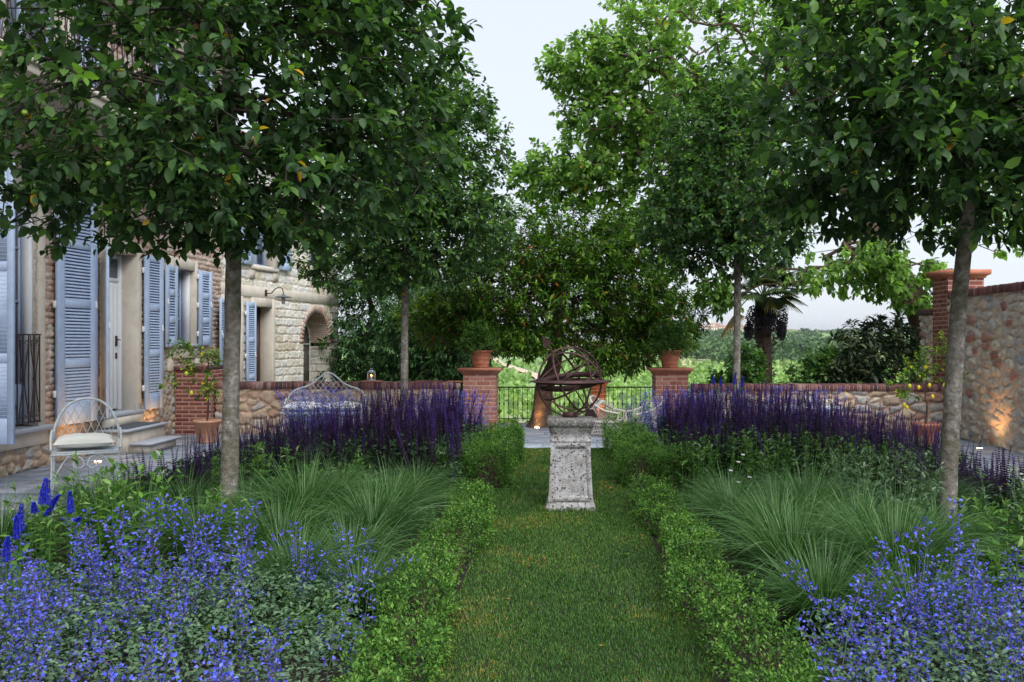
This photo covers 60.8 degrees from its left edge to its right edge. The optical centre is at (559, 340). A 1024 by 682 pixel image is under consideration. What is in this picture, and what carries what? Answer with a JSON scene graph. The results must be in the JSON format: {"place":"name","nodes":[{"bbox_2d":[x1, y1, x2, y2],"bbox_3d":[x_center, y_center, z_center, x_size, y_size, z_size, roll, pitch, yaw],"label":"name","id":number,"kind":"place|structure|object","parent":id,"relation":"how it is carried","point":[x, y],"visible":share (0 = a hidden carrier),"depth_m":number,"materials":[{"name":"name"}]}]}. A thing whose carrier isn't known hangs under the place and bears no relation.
{"place":"outdoors","nodes":[
{"label":"outdoors","id":0,"kind":"place"},
{"bbox_2d":[0,451,1023,681],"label":"soil","id":1,"kind":"structure","parent":0,"point":[322,673],"depth_m":4.81,"materials":[{"name":"brown soil"}]},
{"bbox_2d":[0,503,45,637],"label":"speedwell","id":2,"kind":"object","parent":1,"relation":"on","point":[18,527],"visible":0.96,"depth_m":4.50,"materials":[{"name":"blue plant"}]},
{"bbox_2d":[2,480,81,574],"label":"leafy perennial","id":3,"kind":"object","parent":1,"relation":"on","point":[31,536],"visible":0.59,"depth_m":5.93,"materials":[{"name":"green plant"}]},
{"bbox_2d":[26,478,60,617],"bbox_3d":[-2.964,1.197,5.000,0.242,0.825,0.231,0,0,0],"label":"speedwell","id":4,"kind":"object","parent":1,"relation":"on","point":[44,497],"visible":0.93,"depth_m":5.00,"materials":[{"name":"blue plant"}]},
{"bbox_2d":[0,473,93,558],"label":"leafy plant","id":5,"kind":"object","parent":1,"relation":"on","point":[6,527],"visible":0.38,"depth_m":6.37,"materials":[{"name":"green plant"}]},
{"bbox_2d":[18,459,179,537],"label":"fountain tussock","id":6,"kind":"object","parent":1,"relation":"on","point":[95,495],"visible":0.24,"depth_m":7.05,"materials":[{"name":"green plant"}]},
{"bbox_2d":[22,506,181,577],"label":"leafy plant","id":7,"kind":"object","parent":1,"relation":"on","point":[105,545],"visible":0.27,"depth_m":5.82,"materials":[{"name":"green plant"}]},
{"bbox_2d":[44,449,165,573],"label":"leafy perennial","id":8,"kind":"object","parent":1,"relation":"on","point":[122,466],"visible":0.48,"depth_m":6.06,"materials":[{"name":"green plant"}]},
{"bbox_2d":[59,450,181,590],"bbox_3d":[-2.910,1.202,5.702,0.835,0.932,0.600,0,0,27],"label":"leafy perennial","id":9,"kind":"object","parent":1,"relation":"on","point":[114,492],"visible":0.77,"depth_m":5.74,"materials":[{"name":"green plant"}]},
{"bbox_2d":[59,469,210,548],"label":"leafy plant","id":10,"kind":"object","parent":1,"relation":"on","point":[143,505],"visible":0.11,"depth_m":6.76,"materials":[{"name":"green plant"}]},
{"bbox_2d":[112,445,246,501],"bbox_3d":[-3.854,1.349,8.849,1.226,0.537,0.817,0,0,0],"label":"salvia","id":11,"kind":"object","parent":1,"relation":"on","point":[198,468],"visible":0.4,"depth_m":8.80,"materials":[{"name":"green plant"}]},
{"bbox_2d":[136,458,251,521],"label":"fountain tussock","id":12,"kind":"object","parent":1,"relation":"on","point":[189,479],"visible":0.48,"depth_m":7.70,"materials":[{"name":"green plant"}]},
{"bbox_2d":[97,477,292,577],"bbox_3d":[-2.439,1.274,5.895,1.440,0.638,1.411,0,0,-42],"label":"fountain tussock","id":13,"kind":"object","parent":1,"relation":"on","point":[181,549],"visible":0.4,"depth_m":5.81,"materials":[{"name":"green plant"}]},
{"bbox_2d":[168,470,246,569],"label":"leafy perennial","id":14,"kind":"object","parent":1,"relation":"on","point":[211,496],"visible":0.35,"depth_m":6.09,"materials":[{"name":"green plant"}]},
{"bbox_2d":[0,494,417,681],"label":"catmint","id":15,"kind":"object","parent":1,"relation":"on","point":[24,658],"visible":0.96,"depth_m":4.14,"materials":[{"name":"blue plant"}]},
{"bbox_2d":[180,476,299,538],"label":"fountain tussock","id":16,"kind":"object","parent":1,"relation":"on","point":[245,497],"visible":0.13,"depth_m":6.98,"materials":[{"name":"green plant"}]},
{"bbox_2d":[0,0,482,529],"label":"apple tree","id":17,"kind":"object","parent":1,"relation":"on","point":[162,154],"visible":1,"depth_m":6.51,"materials":[{"name":"green plant"}]},
{"bbox_2d":[167,478,373,572],"bbox_3d":[-1.887,1.275,5.902,1.568,0.636,1.600,0,0,15],"label":"fountain tussock","id":18,"kind":"object","parent":1,"relation":"on","point":[261,527],"visible":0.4,"depth_m":5.85,"materials":[{"name":"green plant"}]},
{"bbox_2d":[246,441,301,500],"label":"leafy perennial","id":19,"kind":"object","parent":1,"relation":"on","point":[255,460],"visible":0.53,"depth_m":8.03,"materials":[{"name":"green plant"}]},
{"bbox_2d":[202,510,393,612],"bbox_3d":[-1.548,1.305,5.138,1.199,0.578,1.172,0,0,24],"label":"fountain tussock","id":20,"kind":"object","parent":1,"relation":"on","point":[283,556],"visible":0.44,"depth_m":5.09,"materials":[{"name":"green plant"}]},
{"bbox_2d":[215,446,403,532],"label":"fountain tussock","id":21,"kind":"object","parent":1,"relation":"on","point":[313,493],"visible":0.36,"depth_m":6.72,"materials":[{"name":"green plant"}]},
{"bbox_2d":[274,386,368,439],"bbox_3d":[-3.465,1.120,12.543,1.452,0.962,0.829,0,0,0],"label":"catmint","id":22,"kind":"object","parent":1,"relation":"on","point":[299,407],"visible":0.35,"depth_m":12.46,"materials":[{"name":"plant"}]},
{"bbox_2d":[163,380,489,491],"bbox_3d":[-2.567,1.074,10.563,3.197,1.105,3.562,0,0,0],"label":"salvia","id":23,"kind":"object","parent":1,"relation":"on","point":[390,434],"visible":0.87,"depth_m":9.66,"materials":[{"name":"purple plant"}]},
{"bbox_2d":[273,454,392,520],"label":"fountain tussock","id":24,"kind":"object","parent":1,"relation":"on","point":[338,472],"visible":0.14,"depth_m":7.80,"materials":[{"name":"green plant"}]},
{"bbox_2d":[252,506,443,588],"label":"fountain tussock","id":25,"kind":"object","parent":1,"relation":"on","point":[374,547],"visible":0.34,"depth_m":5.51,"materials":[{"name":"green plant"}]},
{"bbox_2d":[268,537,456,620],"bbox_3d":[-1.139,1.376,4.992,1.036,0.438,1.126,0,0,29],"label":"catmint","id":26,"kind":"object","parent":1,"relation":"on","point":[359,598],"visible":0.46,"depth_m":4.93,"materials":[{"name":"green plant"}]},
{"bbox_2d":[278,466,476,561],"bbox_3d":[-1.345,1.260,6.288,1.600,0.665,1.568,0,0,0],"label":"fountain tussock","id":27,"kind":"object","parent":1,"relation":"on","point":[378,509],"visible":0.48,"depth_m":6.27,"materials":[{"name":"green plant"}]},
{"bbox_2d":[317,457,468,532],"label":"fountain tussock","id":28,"kind":"object","parent":1,"relation":"on","point":[403,485],"visible":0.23,"depth_m":7.08,"materials":[{"name":"green plant"}]},
{"bbox_2d":[329,477,497,681],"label":"box hedge","id":29,"kind":"object","parent":1,"relation":"on","point":[449,561],"visible":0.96,"depth_m":4.73,"materials":[{"name":"green plant"}]},
{"bbox_2d":[358,453,479,517],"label":"fountain tussock","id":30,"kind":"object","parent":1,"relation":"on","point":[429,477],"visible":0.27,"depth_m":7.91,"materials":[{"name":"green plant"}]},
{"bbox_2d":[411,387,496,436],"bbox_3d":[-1.561,1.127,12.377,1.371,0.948,0.985,0,0,0],"label":"catmint","id":31,"kind":"object","parent":1,"relation":"on","point":[465,407],"visible":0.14,"depth_m":12.29,"materials":[{"name":"purple plant"}]},
{"bbox_2d":[430,415,526,488],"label":"box hedge","id":32,"kind":"object","parent":1,"relation":"on","point":[492,447],"visible":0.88,"depth_m":9.76,"materials":[{"name":"green plant"}]},
{"bbox_2d":[0,442,1023,667],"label":"ground cover","id":33,"kind":"object","parent":1,"relation":"on","point":[741,570],"visible":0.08,"depth_m":5.46,"materials":[{"name":"green plant"}]},
{"bbox_2d":[424,447,717,681],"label":"lawn","id":34,"kind":"structure","parent":1,"relation":"on","point":[554,632],"depth_m":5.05,"materials":[{"name":"plant"}]},
{"bbox_2d":[546,415,595,510],"bbox_3d":[0.100,1.172,8.300,0.474,0.896,0.474,0,0,0],"label":"stone pedestal","id":35,"kind":"object","parent":34,"relation":"on","point":[570,483],"visible":0.96,"depth_m":8.11,"materials":[{"name":"grey stone"}]},
{"bbox_2d":[530,335,609,417],"bbox_3d":[0.098,0.369,8.300,0.760,0.847,0.760,0,0,0],"label":"armillary sphere","id":36,"kind":"object","parent":35,"relation":"on","point":[570,381],"visible":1,"depth_m":8.20,"materials":[{"name":"metal"}]},
{"bbox_2d":[599,412,695,488],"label":"box hedge","id":37,"kind":"object","parent":1,"relation":"on","point":[630,450],"visible":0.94,"depth_m":9.72,"materials":[{"name":"green plant"}]},
{"bbox_2d":[618,386,714,442],"bbox_3d":[1.534,1.121,12.278,1.406,0.959,0.969,0,0,0],"label":"catmint","id":38,"kind":"object","parent":1,"relation":"on","point":[645,420],"visible":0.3,"depth_m":12.23,"materials":[{"name":"purple plant"}]},
{"bbox_2d":[675,436,723,493],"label":"upright perennial","id":39,"kind":"object","parent":1,"relation":"on","point":[698,469],"visible":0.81,"depth_m":8.96,"materials":[{"name":"green plant"}]},
{"bbox_2d":[667,460,771,503],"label":"fountain tussock","id":40,"kind":"object","parent":1,"relation":"on","point":[702,486],"visible":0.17,"depth_m":7.87,"materials":[{"name":"green plant"}]},
{"bbox_2d":[700,432,753,486],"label":"upright perennial","id":41,"kind":"object","parent":1,"relation":"on","point":[733,455],"visible":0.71,"depth_m":9.16,"materials":[{"name":"green plant"}]},
{"bbox_2d":[669,467,791,540],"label":"fountain tussock","id":42,"kind":"object","parent":1,"relation":"on","point":[721,500],"visible":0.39,"depth_m":6.96,"materials":[{"name":"green plant"}]},
{"bbox_2d":[627,472,845,681],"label":"box hedge","id":43,"kind":"object","parent":1,"relation":"on","point":[671,521],"visible":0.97,"depth_m":4.62,"materials":[{"name":"green plant"}]},
{"bbox_2d":[740,445,784,495],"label":"upright perennial","id":44,"kind":"object","parent":1,"relation":"on","point":[760,466],"visible":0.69,"depth_m":8.73,"materials":[{"name":"green plant"}]},
{"bbox_2d":[739,427,799,488],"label":"upright perennial","id":45,"kind":"object","parent":1,"relation":"on","point":[748,444],"visible":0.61,"depth_m":9.07,"materials":[{"name":"green plant"}]},
{"bbox_2d":[675,470,885,548],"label":"fountain tussock","id":46,"kind":"object","parent":1,"relation":"on","point":[767,505],"visible":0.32,"depth_m":6.24,"materials":[{"name":"green plant"}]},
{"bbox_2d":[666,482,898,597],"bbox_3d":[1.430,1.229,5.438,1.560,0.725,1.647,0,0,32],"label":"fountain tussock","id":47,"kind":"object","parent":1,"relation":"on","point":[779,537],"visible":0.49,"depth_m":5.33,"materials":[{"name":"green plant"}]},
{"bbox_2d":[707,385,861,429],"bbox_3d":[3.145,1.117,12.507,2.264,0.967,0.829,0,0,0],"label":"catmint","id":48,"kind":"object","parent":1,"relation":"on","point":[790,400],"visible":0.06,"depth_m":12.50,"materials":[{"name":"purple plant"}]},
{"bbox_2d":[775,430,829,484],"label":"upright perennial","id":49,"kind":"object","parent":1,"relation":"on","point":[808,457],"visible":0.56,"depth_m":9.27,"materials":[{"name":"green plant"}]},
{"bbox_2d":[724,452,884,539],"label":"fountain tussock","id":50,"kind":"object","parent":1,"relation":"on","point":[808,487],"visible":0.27,"depth_m":6.98,"materials":[{"name":"green plant"}]},
{"bbox_2d":[648,379,982,487],"bbox_3d":[2.942,1.083,10.828,3.505,1.119,3.100,0,0,0],"label":"salvia","id":51,"kind":"object","parent":1,"relation":"on","point":[683,428],"visible":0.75,"depth_m":9.93,"materials":[{"name":"purple plant"}]},
{"bbox_2d":[708,527,940,639],"bbox_3d":[1.402,1.312,4.688,1.319,0.563,1.279,0,0,0],"label":"fountain tussock","id":52,"kind":"object","parent":1,"relation":"on","point":[799,598],"visible":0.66,"depth_m":4.66,"materials":[{"name":"green plant"}]},
{"bbox_2d":[818,437,878,503],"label":"leafy perennial","id":53,"kind":"object","parent":1,"relation":"on","point":[855,470],"visible":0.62,"depth_m":8.38,"materials":[{"name":"green plant"}]},
{"bbox_2d":[758,475,962,568],"bbox_3d":[2.078,1.266,6.115,1.579,0.654,1.630,0,0,-23],"label":"fountain tussock","id":54,"kind":"object","parent":1,"relation":"on","point":[864,506],"visible":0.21,"depth_m":6.14,"materials":[{"name":"green plant"}]},
{"bbox_2d":[824,448,909,513],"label":"leafy perennial","id":55,"kind":"object","parent":1,"relation":"on","point":[869,459],"visible":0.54,"depth_m":7.64,"materials":[{"name":"green plant"}]},
{"bbox_2d":[722,0,1023,523],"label":"apple tree","id":56,"kind":"object","parent":1,"relation":"on","point":[958,110],"visible":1,"depth_m":6.45,"materials":[{"name":"green plant"}]},
{"bbox_2d":[760,476,1023,599],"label":"fountain tussock","id":57,"kind":"object","parent":1,"relation":"on","point":[904,541],"visible":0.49,"depth_m":5.09,"materials":[{"name":"green plant"}]},
{"bbox_2d":[782,498,1023,681],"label":"catmint","id":58,"kind":"object","parent":1,"relation":"on","point":[875,667],"visible":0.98,"depth_m":3.77,"materials":[{"name":"blue plant"}]},
{"bbox_2d":[859,457,948,526],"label":"leafy perennial","id":59,"kind":"object","parent":1,"relation":"on","point":[930,489],"visible":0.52,"depth_m":6.85,"materials":[{"name":"green plant"}]},
{"bbox_2d":[882,449,939,515],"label":"leafy perennial","id":60,"kind":"object","parent":1,"relation":"on","point":[910,475],"visible":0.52,"depth_m":7.55,"materials":[{"name":"green plant"}]},
{"bbox_2d":[804,536,1023,653],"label":"fountain tussock","id":61,"kind":"object","parent":1,"relation":"on","point":[902,593],"visible":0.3,"depth_m":4.48,"materials":[{"name":"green plant"}]},
{"bbox_2d":[866,492,1022,577],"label":"fountain tussock","id":62,"kind":"object","parent":1,"relation":"on","point":[963,531],"visible":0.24,"depth_m":5.81,"materials":[{"name":"green plant"}]},
{"bbox_2d":[892,470,998,513],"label":"fountain tussock","id":63,"kind":"object","parent":1,"relation":"on","point":[962,492],"visible":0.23,"depth_m":7.61,"materials":[{"name":"green plant"}]},
{"bbox_2d":[880,443,1023,513],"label":"salvia","id":64,"kind":"object","parent":1,"relation":"on","point":[999,480],"visible":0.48,"depth_m":8.32,"materials":[{"name":"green plant"}]},
{"bbox_2d":[954,496,1023,575],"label":"leafy perennial","id":65,"kind":"object","parent":1,"relation":"on","point":[1009,527],"visible":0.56,"depth_m":5.97,"materials":[{"name":"green plant"}]},
{"bbox_2d":[970,465,1023,534],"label":"leafy perennial","id":66,"kind":"object","parent":1,"relation":"on","point":[1009,486],"visible":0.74,"depth_m":7.30,"materials":[{"name":"green plant"}]},
{"bbox_2d":[975,535,1023,611],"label":"leafy perennial","id":67,"kind":"object","parent":1,"relation":"on","point":[999,564],"visible":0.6,"depth_m":5.14,"materials":[{"name":"green plant"}]},
{"bbox_2d":[0,423,1023,545],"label":"terrace","id":68,"kind":"structure","parent":0,"point":[23,479],"depth_m":11.38,"materials":[{"name":"stone"}]},
{"bbox_2d":[49,397,122,494],"bbox_3d":[-5.030,1.106,9.250,0.687,0.992,0.484,0,0,-27],"label":"garden chair","id":69,"kind":"object","parent":68,"relation":"on","point":[95,451],"visible":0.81,"depth_m":9.25,"materials":[{"name":"paint"}]},
{"bbox_2d":[52,433,114,447],"bbox_3d":[-5.030,1.050,9.220,0.574,0.145,0.436,0,0,-27],"label":"cushion","id":70,"kind":"object","parent":69,"relation":"on","point":[80,440],"visible":1,"depth_m":9.08,"materials":[{"name":"fabric"}]},
{"bbox_2d":[92,413,181,454],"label":"door steps","id":71,"kind":"structure","parent":68,"relation":"on","point":[147,439],"depth_m":12.59,"materials":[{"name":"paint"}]},
{"bbox_2d":[156,338,222,443],"bbox_3d":[-5.757,0.769,13.633,1.002,1.662,0.652,0,0,-15],"label":"potted lemon tree","id":72,"kind":"object","parent":68,"relation":"on","point":[202,425],"visible":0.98,"depth_m":13.56,"materials":[{"name":"green plant"}]},
{"bbox_2d":[174,365,222,434],"bbox_3d":[-6.253,1.036,15.124,0.623,1.228,0.615,0,0,0],"label":"brick pilaster","id":73,"kind":"object","parent":68,"relation":"on","point":[189,409],"visible":0.45,"depth_m":14.86,"materials":[{"name":"red brick"}]},
{"bbox_2d":[279,372,366,429],"bbox_3d":[-3.880,1.060,14.350,1.367,1.083,0.544,0,0,0],"label":"garden bench","id":74,"kind":"object","parent":68,"relation":"on","point":[313,383],"visible":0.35,"depth_m":14.59,"materials":[{"name":"paint"}]},
{"bbox_2d":[215,381,461,433],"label":"garden wall","id":75,"kind":"structure","parent":68,"relation":"on","point":[258,399],"depth_m":14.97,"materials":[{"name":"stone"}]},
{"bbox_2d":[285,59,520,419],"bbox_3d":[-2.376,-1.361,13.473,3.597,5.964,3.318,0,0,0],"label":"apple tree","id":76,"kind":"object","parent":68,"relation":"on","point":[447,217],"visible":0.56,"depth_m":13.04,"materials":[{"name":"green plant"}]},
{"bbox_2d":[457,367,502,432],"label":"gate pillar","id":77,"kind":"structure","parent":68,"relation":"on","point":[482,380],"depth_m":15.00,"materials":[{"name":"brick"}]},
{"bbox_2d":[455,314,500,367],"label":"potted shrub","id":78,"kind":"object","parent":77,"relation":"on","point":[480,355],"visible":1,"depth_m":15.14,"materials":[{"name":"green plant"}]},
{"bbox_2d":[386,191,711,427],"bbox_3d":[-0.189,-0.554,16.548,6.256,4.417,3.353,0,0,0],"label":"evergreen tree","id":79,"kind":"object","parent":68,"relation":"on","point":[562,276],"visible":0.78,"depth_m":15.95,"materials":[{"name":"green plant"}]},
{"bbox_2d":[589,395,624,434],"bbox_3d":[0.791,1.262,14.752,0.554,0.676,0.608,0,0,15],"label":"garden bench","id":80,"kind":"object","parent":68,"relation":"on","point":[594,407],"visible":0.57,"depth_m":14.63,"materials":[{"name":"white metal"}]},
{"bbox_2d":[647,367,693,433],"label":"gate pillar","id":81,"kind":"structure","parent":68,"relation":"on","point":[661,376],"depth_m":15.00,"materials":[{"name":"brick"}]},
{"bbox_2d":[646,315,691,367],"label":"potted shrub","id":82,"kind":"object","parent":81,"relation":"on","point":[669,358],"visible":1,"depth_m":15.15,"materials":[{"name":"green plant"}]},
{"bbox_2d":[627,51,822,404],"bbox_3d":[2.514,-1.397,13.503,2.993,6.035,2.883,0,0,0],"label":"apple tree","id":83,"kind":"object","parent":68,"relation":"on","point":[708,223],"visible":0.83,"depth_m":13.08,"materials":[{"name":"green plant"}]},
{"bbox_2d":[705,342,773,383],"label":"green shrub","id":84,"kind":"object","parent":68,"relation":"on","point":[754,374],"visible":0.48,"depth_m":16.07,"materials":[{"name":"green plant"}]},
{"bbox_2d":[503,0,1023,382],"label":"walnut tree","id":85,"kind":"object","parent":68,"relation":"on","point":[899,284],"visible":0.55,"depth_m":16.39,"materials":[{"name":"green plant"}]},
{"bbox_2d":[721,261,807,383],"bbox_3d":[3.978,0.016,16.926,1.866,3.368,1.677,0,0,27],"label":"palm tree","id":86,"kind":"object","parent":68,"relation":"on","point":[764,316],"visible":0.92,"depth_m":16.80,"materials":[{"name":"green plant"}]},
{"bbox_2d":[779,344,848,383],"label":"green shrub","id":87,"kind":"object","parent":68,"relation":"on","point":[807,365],"visible":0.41,"depth_m":16.00,"materials":[{"name":"green plant"}]},
{"bbox_2d":[690,383,943,434],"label":"garden wall","id":88,"kind":"structure","parent":68,"relation":"on","point":[874,394],"depth_m":14.82,"materials":[{"name":"stone"}]},
{"bbox_2d":[803,309,931,383],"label":"loquat shrub","id":89,"kind":"object","parent":68,"relation":"on","point":[867,363],"visible":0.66,"depth_m":15.95,"materials":[{"name":"green plant"}]},
{"bbox_2d":[918,309,932,382],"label":"side stone wall","id":90,"kind":"structure","parent":68,"relation":"on","point":[926,323],"depth_m":15.46,"materials":[{"name":"stone"}]},
{"bbox_2d":[884,329,970,445],"bbox_3d":[5.616,0.711,13.339,1.337,1.778,0.654,0,0,0],"label":"potted lemon tree","id":91,"kind":"object","parent":68,"relation":"on","point":[904,394],"visible":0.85,"depth_m":13.28,"materials":[{"name":"green plant"}]},
{"bbox_2d":[925,269,991,396],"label":"tall pillar","id":92,"kind":"structure","parent":68,"relation":"on","point":[942,280],"depth_m":14.85,"materials":[{"name":"red brick"}]},
{"bbox_2d":[947,281,1023,453],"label":"stone wall","id":93,"kind":"structure","parent":68,"relation":"on","point":[992,407],"depth_m":13.09,"materials":[{"name":"stone"}]},
{"bbox_2d":[339,329,909,422],"bbox_3d":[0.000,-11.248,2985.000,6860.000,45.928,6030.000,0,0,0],"label":"ground","id":94,"kind":"structure","parent":0,"point":[566,354],"depth_m":427.96,"materials":[{"name":"green plant"}]},
{"bbox_2d":[0,0,261,476],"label":"brick house","id":95,"kind":"structure","parent":94,"relation":"on","point":[80,320],"depth_m":11.84,"materials":[{"name":"stone"}]},
{"bbox_2d":[15,197,20,423],"bbox_3d":[-6.758,-0.405,10.125,0.065,2.890,1.650,0,0,0],"label":"window","id":96,"kind":"structure","parent":95,"relation":"in","point":[17,240],"depth_m":10.85,"materials":[{"name":"glass"}]},
{"bbox_2d":[21,206,32,423],"bbox_3d":[-6.674,-0.400,10.912,0.109,2.880,0.074,0,0,0],"label":"window frame","id":97,"kind":"structure","parent":95,"relation":"in","point":[26,244],"depth_m":10.87,"materials":[{"name":"white paint"}]},
{"bbox_2d":[109,255,121,409],"bbox_3d":[-6.793,-0.130,13.050,0.134,2.380,0.900,0,0,0],"label":"door","id":98,"kind":"structure","parent":95,"relation":"in","point":[115,264],"depth_m":13.35,"materials":[{"name":"white paint"}]},
{"bbox_2d":[182,271,189,342],"bbox_3d":[-6.705,-0.605,15.620,0.129,1.290,0.059,0,0,0],"label":"window frame","id":99,"kind":"structure","parent":95,"relation":"in","point":[185,274],"depth_m":15.59,"materials":[{"name":"white paint"}]},
{"bbox_2d":[220,130,338,381],"bbox_3d":[-8.681,-1.750,20.086,5.900,7.100,6.250,0,0,9],"label":"stone annex","id":100,"kind":"object","parent":94,"relation":"on","point":[275,341],"visible":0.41,"depth_m":19.35,"materials":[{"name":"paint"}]},
{"bbox_2d":[303,324,310,380],"bbox_3d":[-6.434,0.500,21.257,0.058,2.400,1.500,0,0,9],"label":"window","id":101,"kind":"structure","parent":100,"relation":"in","point":[307,343],"depth_m":21.86,"materials":[{"name":"glass"}]},
{"bbox_2d":[309,249,416,380],"bbox_3d":[-5.000,0.235,22.475,3.590,5.563,2.730,0,0,0],"label":"dark tree","id":102,"kind":"object","parent":94,"relation":"on","point":[359,356],"visible":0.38,"depth_m":21.92,"materials":[{"name":"green plant"}]},
{"bbox_2d":[371,276,500,402],"bbox_3d":[-3.018,0.705,20.982,3.326,4.624,2.735,0,0,0],"label":"dark tree","id":103,"kind":"object","parent":94,"relation":"on","point":[432,365],"visible":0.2,"depth_m":20.50,"materials":[{"name":"green plant"}]},
{"bbox_2d":[339,357,908,422],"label":"vineyard","id":104,"kind":"object","parent":94,"relation":"on","point":[519,379],"visible":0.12,"depth_m":161.53,"materials":[{"name":"green plant"}]},
{"bbox_2d":[338,328,909,362],"bbox_3d":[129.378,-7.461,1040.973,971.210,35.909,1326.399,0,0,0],"label":"woodland","id":105,"kind":"object","parent":94,"relation":"on","point":[715,347],"visible":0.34,"depth_m":458.54,"materials":[{"name":"green plant"}]},
{"bbox_2d":[234,0,1023,338],"label":"sky","id":106,"kind":"structure","parent":0,"point":[513,33],"materials":[{"name":"white"}]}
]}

